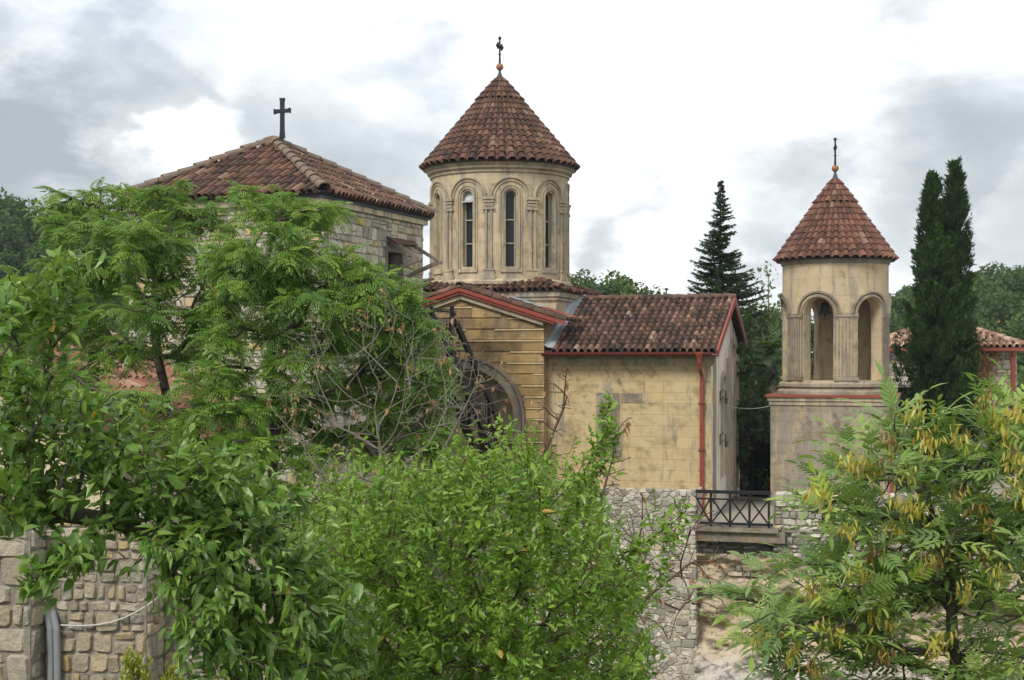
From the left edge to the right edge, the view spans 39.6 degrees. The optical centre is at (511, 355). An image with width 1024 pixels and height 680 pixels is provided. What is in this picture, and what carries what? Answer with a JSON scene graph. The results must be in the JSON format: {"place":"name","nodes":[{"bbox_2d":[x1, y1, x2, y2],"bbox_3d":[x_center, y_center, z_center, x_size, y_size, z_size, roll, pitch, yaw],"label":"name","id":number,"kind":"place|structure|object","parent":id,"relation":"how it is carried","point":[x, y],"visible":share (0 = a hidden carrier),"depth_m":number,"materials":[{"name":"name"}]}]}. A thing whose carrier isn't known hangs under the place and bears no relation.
{"place":"outdoors","nodes":[
{"label":"outdoors","id":0,"kind":"place"},
{"bbox_2d":[0,0,1023,352],"label":"sky","id":1,"kind":"structure","parent":0,"point":[657,103],"materials":[{"name":"white"}]},
{"bbox_2d":[418,36,746,515],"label":"church","id":2,"kind":"structure","parent":0,"point":[499,166],"depth_m":39.69,"materials":[{"name":"beige stone"}]},
{"bbox_2d":[461,191,472,266],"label":"window","id":3,"kind":"structure","parent":2,"relation":"in","point":[468,201],"depth_m":41.34,"materials":[{"name":"black glass"}]},
{"bbox_2d":[480,426,505,466],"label":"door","id":4,"kind":"structure","parent":2,"relation":"in","point":[482,446],"depth_m":40.47,"materials":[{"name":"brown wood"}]},
{"bbox_2d":[505,191,514,266],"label":"window","id":5,"kind":"structure","parent":2,"relation":"in","point":[509,196],"depth_m":41.15,"materials":[{"name":"black glass"}]},
{"bbox_2d":[546,194,549,267],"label":"window","id":6,"kind":"structure","parent":2,"relation":"in","point":[547,196],"depth_m":41.75,"materials":[{"name":"black glass"}]},
{"bbox_2d":[602,403,614,450],"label":"blind window","id":7,"kind":"structure","parent":2,"relation":"in","point":[613,411],"depth_m":38.87,"materials":[{"name":"grey stone"}]},
{"bbox_2d":[720,389,727,403],"bbox_3d":[5.888,1.143,39.520,0.250,0.414,0.104,0,0,16],"label":"wall lantern","id":8,"kind":"object","parent":2,"relation":"attached to","point":[726,399],"depth_m":39.50,"materials":[{"name":"black metal"}]},
{"bbox_2d":[720,432,727,446],"bbox_3d":[5.888,2.343,39.520,0.250,0.414,0.104,0,0,16],"label":"wall lantern","id":9,"kind":"object","parent":2,"relation":"attached to","point":[726,443],"depth_m":39.50,"materials":[{"name":"black metal"}]},
{"bbox_2d":[255,459,1023,565],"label":"terrace","id":10,"kind":"structure","parent":0,"point":[744,511],"depth_m":39.93,"materials":[{"name":"grey stone"}]},
{"bbox_2d":[113,98,442,548],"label":"stone house","id":11,"kind":"structure","parent":10,"relation":"on","point":[393,221],"depth_m":32.85,"materials":[{"name":"stone"},{"name":"tile"},{"name":"slate paint"}]},
{"bbox_2d":[385,247,403,285],"bbox_3d":[-2.869,-2.140,34.544,0.090,0.920,1.000,0,0,21],"label":"window frame","id":12,"kind":"structure","parent":11,"relation":"in","point":[387,249],"depth_m":34.64,"materials":[{"name":"brown wood"}]},
{"bbox_2d":[399,305,521,534],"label":"iron staircase","id":13,"kind":"structure","parent":10,"relation":"on","point":[486,391],"depth_m":35.95,"materials":[{"name":"black metal"}]},
{"bbox_2d":[686,180,782,450],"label":"spruce tree","id":14,"kind":"object","parent":10,"relation":"on","point":[711,277],"visible":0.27,"depth_m":55.77,"materials":[{"name":"green plant"}]},
{"bbox_2d":[740,428,769,496],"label":"gatehouse","id":15,"kind":"object","parent":10,"relation":"on","point":[759,456],"visible":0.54,"depth_m":43.34,"materials":[{"name":"black"}]},
{"bbox_2d":[756,452,769,490],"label":"door","id":16,"kind":"structure","parent":15,"relation":"in","point":[762,458],"depth_m":44.09,"materials":[{"name":"black"}]},
{"bbox_2d":[736,299,781,468],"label":"yew tree","id":17,"kind":"object","parent":10,"relation":"on","point":[755,380],"visible":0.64,"depth_m":45.56,"materials":[{"name":"green plant"}]},
{"bbox_2d":[754,465,769,495],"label":"bush","id":18,"kind":"object","parent":10,"relation":"on","point":[766,486],"visible":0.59,"depth_m":42.92,"materials":[{"name":"green plant"}]},
{"bbox_2d":[746,260,781,401],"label":"birch tree","id":19,"kind":"object","parent":10,"relation":"on","point":[773,313],"visible":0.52,"depth_m":57.97,"materials":[{"name":"green plant"}]},
{"bbox_2d":[747,338,781,422],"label":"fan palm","id":20,"kind":"object","parent":10,"relation":"on","point":[773,366],"visible":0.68,"depth_m":46.31,"materials":[{"name":"green plant"}]},
{"bbox_2d":[896,169,969,458],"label":"cypress tree","id":21,"kind":"object","parent":10,"relation":"on","point":[931,214],"visible":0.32,"depth_m":47.82,"materials":[{"name":"green plant"}]},
{"bbox_2d":[890,234,983,487],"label":"cypress tree","id":22,"kind":"object","parent":10,"relation":"on","point":[935,340],"visible":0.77,"depth_m":46.12,"materials":[{"name":"green plant"}]},
{"bbox_2d":[891,323,992,468],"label":"juniper tree","id":23,"kind":"object","parent":10,"relation":"on","point":[967,350],"visible":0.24,"depth_m":47.33,"materials":[{"name":"green plant"}]},
{"bbox_2d":[889,326,1023,470],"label":"stone house","id":24,"kind":"structure","parent":10,"relation":"on","point":[1008,348],"depth_m":52.78,"materials":[{"name":"beige stone"}]},
{"bbox_2d":[898,387,910,412],"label":"window","id":25,"kind":"structure","parent":24,"relation":"in","point":[902,388],"depth_m":53.97,"materials":[{"name":"black"}]},
{"bbox_2d":[973,320,1006,386],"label":"dry creeper","id":26,"kind":"object","parent":24,"relation":"attached to","point":[985,360],"visible":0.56,"depth_m":52.58,"materials":[{"name":"brown plant"}]},
{"bbox_2d":[942,156,988,469],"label":"cypress tree","id":27,"kind":"object","parent":10,"relation":"on","point":[956,198],"visible":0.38,"depth_m":48.33,"materials":[{"name":"green plant"}]},
{"bbox_2d":[765,138,900,504],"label":"bell tower","id":28,"kind":"structure","parent":0,"point":[836,251],"depth_m":40.75,"materials":[{"name":"stone"}]},
{"bbox_2d":[818,299,831,316],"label":"bell","id":29,"kind":"object","parent":28,"relation":"hanging from","point":[824,309],"visible":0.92,"depth_m":41.55,"materials":[{"name":"brown metal"}]},
{"bbox_2d":[693,553,1023,679],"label":"cliff","id":30,"kind":"structure","parent":0,"point":[712,661],"depth_m":35.57,"materials":[{"name":"beige stone"}]},
{"bbox_2d":[698,491,1023,589],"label":"parapet wall","id":31,"kind":"structure","parent":30,"relation":"on","point":[783,520],"depth_m":35.37,"materials":[{"name":"grey stone"}]},
{"bbox_2d":[694,524,785,543],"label":"balcony slab","id":32,"kind":"structure","parent":31,"relation":"attached to","point":[752,534],"depth_m":35.46,"materials":[{"name":"grey stone"}]},
{"bbox_2d":[696,489,772,528],"bbox_3d":[5.550,3.840,35.529,1.920,0.920,0.110,0,0,16],"label":"railing","id":33,"kind":"object","parent":32,"relation":"on","point":[749,523],"visible":0.96,"depth_m":35.51,"materials":[{"name":"black metal"}]},
{"bbox_3d":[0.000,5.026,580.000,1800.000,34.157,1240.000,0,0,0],"label":"ground","id":34,"kind":"structure","parent":0,"visible":0},
{"bbox_2d":[0,186,128,338],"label":"forest","id":35,"kind":"object","parent":34,"relation":"on","point":[19,236],"visible":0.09,"depth_m":124.90,"materials":[{"name":"green plant"}]},
{"bbox_2d":[0,177,246,520],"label":"chinaberry tree","id":36,"kind":"object","parent":34,"relation":"on","point":[154,247],"visible":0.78,"depth_m":21.60,"materials":[{"name":"green plant"}]},
{"bbox_2d":[0,326,268,565],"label":"annex building","id":37,"kind":"structure","parent":34,"relation":"on","point":[134,380],"depth_m":25.50,"materials":[{"name":"stone"}]},
{"bbox_2d":[0,356,293,470],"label":"chinaberry tree","id":38,"kind":"object","parent":34,"relation":"on","point":[212,414],"visible":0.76,"depth_m":19.13,"materials":[{"name":"green plant"}]},
{"bbox_2d":[119,645,185,679],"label":"golden shrub","id":39,"kind":"object","parent":34,"relation":"on","point":[136,672],"visible":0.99,"depth_m":11.97,"materials":[{"name":"yellow plant"}]},
{"bbox_2d":[0,244,379,679],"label":"plum tree","id":40,"kind":"object","parent":34,"relation":"on","point":[222,587],"visible":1,"depth_m":5.24,"materials":[{"name":"green plant"}]},
{"bbox_2d":[0,509,404,679],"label":"stone wall","id":41,"kind":"structure","parent":34,"relation":"on","point":[92,652],"depth_m":16.84,"materials":[{"name":"grey stone"}]},
{"bbox_2d":[44,605,53,679],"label":"conduit pipe","id":42,"kind":"object","parent":41,"relation":"attached to","point":[50,662],"visible":0.83,"depth_m":16.85,"materials":[{"name":"grey metal"}]},
{"bbox_2d":[49,608,60,679],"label":"conduit pipe","id":43,"kind":"object","parent":41,"relation":"attached to","point":[56,642],"visible":0.92,"depth_m":16.84,"materials":[{"name":"grey metal"}]},
{"bbox_2d":[61,598,157,625],"bbox_3d":[-4.485,2.777,16.735,1.756,0.867,0.018,0,0,9],"label":"cable","id":44,"kind":"object","parent":41,"relation":"attached to","point":[114,620],"visible":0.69,"depth_m":16.76,"materials":[{"name":"grey plastic"}]},
{"bbox_2d":[254,377,353,507],"bbox_3d":[-1.968,1.451,13.498,0.978,2.496,0.995,0,0,0],"label":"dead tree","id":45,"kind":"object","parent":34,"relation":"on","point":[299,439],"visible":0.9,"depth_m":13.50,"materials":[{"name":"wood"}]},
{"bbox_2d":[182,179,477,551],"bbox_3d":[-2.604,0.259,20.555,4.227,5.831,3.627,0,0,0],"label":"chinaberry tree","id":46,"kind":"object","parent":34,"relation":"on","point":[279,275],"visible":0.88,"depth_m":20.12,"materials":[{"name":"green plant"}]},
{"bbox_2d":[283,281,484,647],"bbox_3d":[-1.273,1.177,13.989,2.101,3.872,2.401,0,0,0],"label":"dead tree","id":47,"kind":"object","parent":34,"relation":"on","point":[377,438],"visible":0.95,"depth_m":13.95,"materials":[{"name":"wood"}]},
{"bbox_2d":[406,352,531,664],"bbox_3d":[-0.428,1.602,14.839,1.323,3.288,1.265,0,0,0],"label":"dead tree","id":48,"kind":"object","parent":34,"relation":"on","point":[462,412],"visible":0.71,"depth_m":14.68,"materials":[{"name":"wood"}]},
{"bbox_2d":[283,390,701,679],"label":"bush","id":49,"kind":"object","parent":34,"relation":"on","point":[475,499],"visible":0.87,"depth_m":7.32,"materials":[{"name":"green plant"}]},
{"bbox_2d":[536,364,572,622],"bbox_3d":[0.358,1.215,11.728,0.338,2.287,0.501,0,0,0],"label":"dead tree","id":50,"kind":"object","parent":34,"relation":"on","point":[557,418],"visible":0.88,"depth_m":11.79,"materials":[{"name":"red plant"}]},
{"bbox_2d":[584,417,632,679],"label":"dead tree","id":51,"kind":"object","parent":34,"relation":"on","point":[626,425],"visible":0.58,"depth_m":9.99,"materials":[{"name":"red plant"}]},
{"bbox_2d":[576,492,729,679],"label":"dead tree","id":52,"kind":"object","parent":34,"relation":"on","point":[679,572],"visible":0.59,"depth_m":9.99,"materials":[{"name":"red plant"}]},
{"bbox_2d":[570,268,858,409],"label":"forest","id":53,"kind":"object","parent":34,"relation":"on","point":[618,285],"visible":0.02,"depth_m":107.68,"materials":[{"name":"green plant"}]},
{"bbox_2d":[676,357,1023,679],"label":"ash tree","id":54,"kind":"object","parent":34,"relation":"on","point":[1006,521],"visible":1,"depth_m":5.30,"materials":[{"name":"green plant"}]},
{"bbox_2d":[858,261,1023,441],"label":"forest","id":55,"kind":"object","parent":34,"relation":"on","point":[1001,299],"visible":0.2,"depth_m":124.43,"materials":[{"name":"green plant"}]},
{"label":"rock slope","id":56,"kind":"structure","parent":0,"visible":0},
{"bbox_2d":[335,483,702,679],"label":"retaining wall","id":57,"kind":"structure","parent":56,"relation":"on","point":[679,649],"depth_m":36.21,"materials":[{"name":"grey stone"}]}
]}

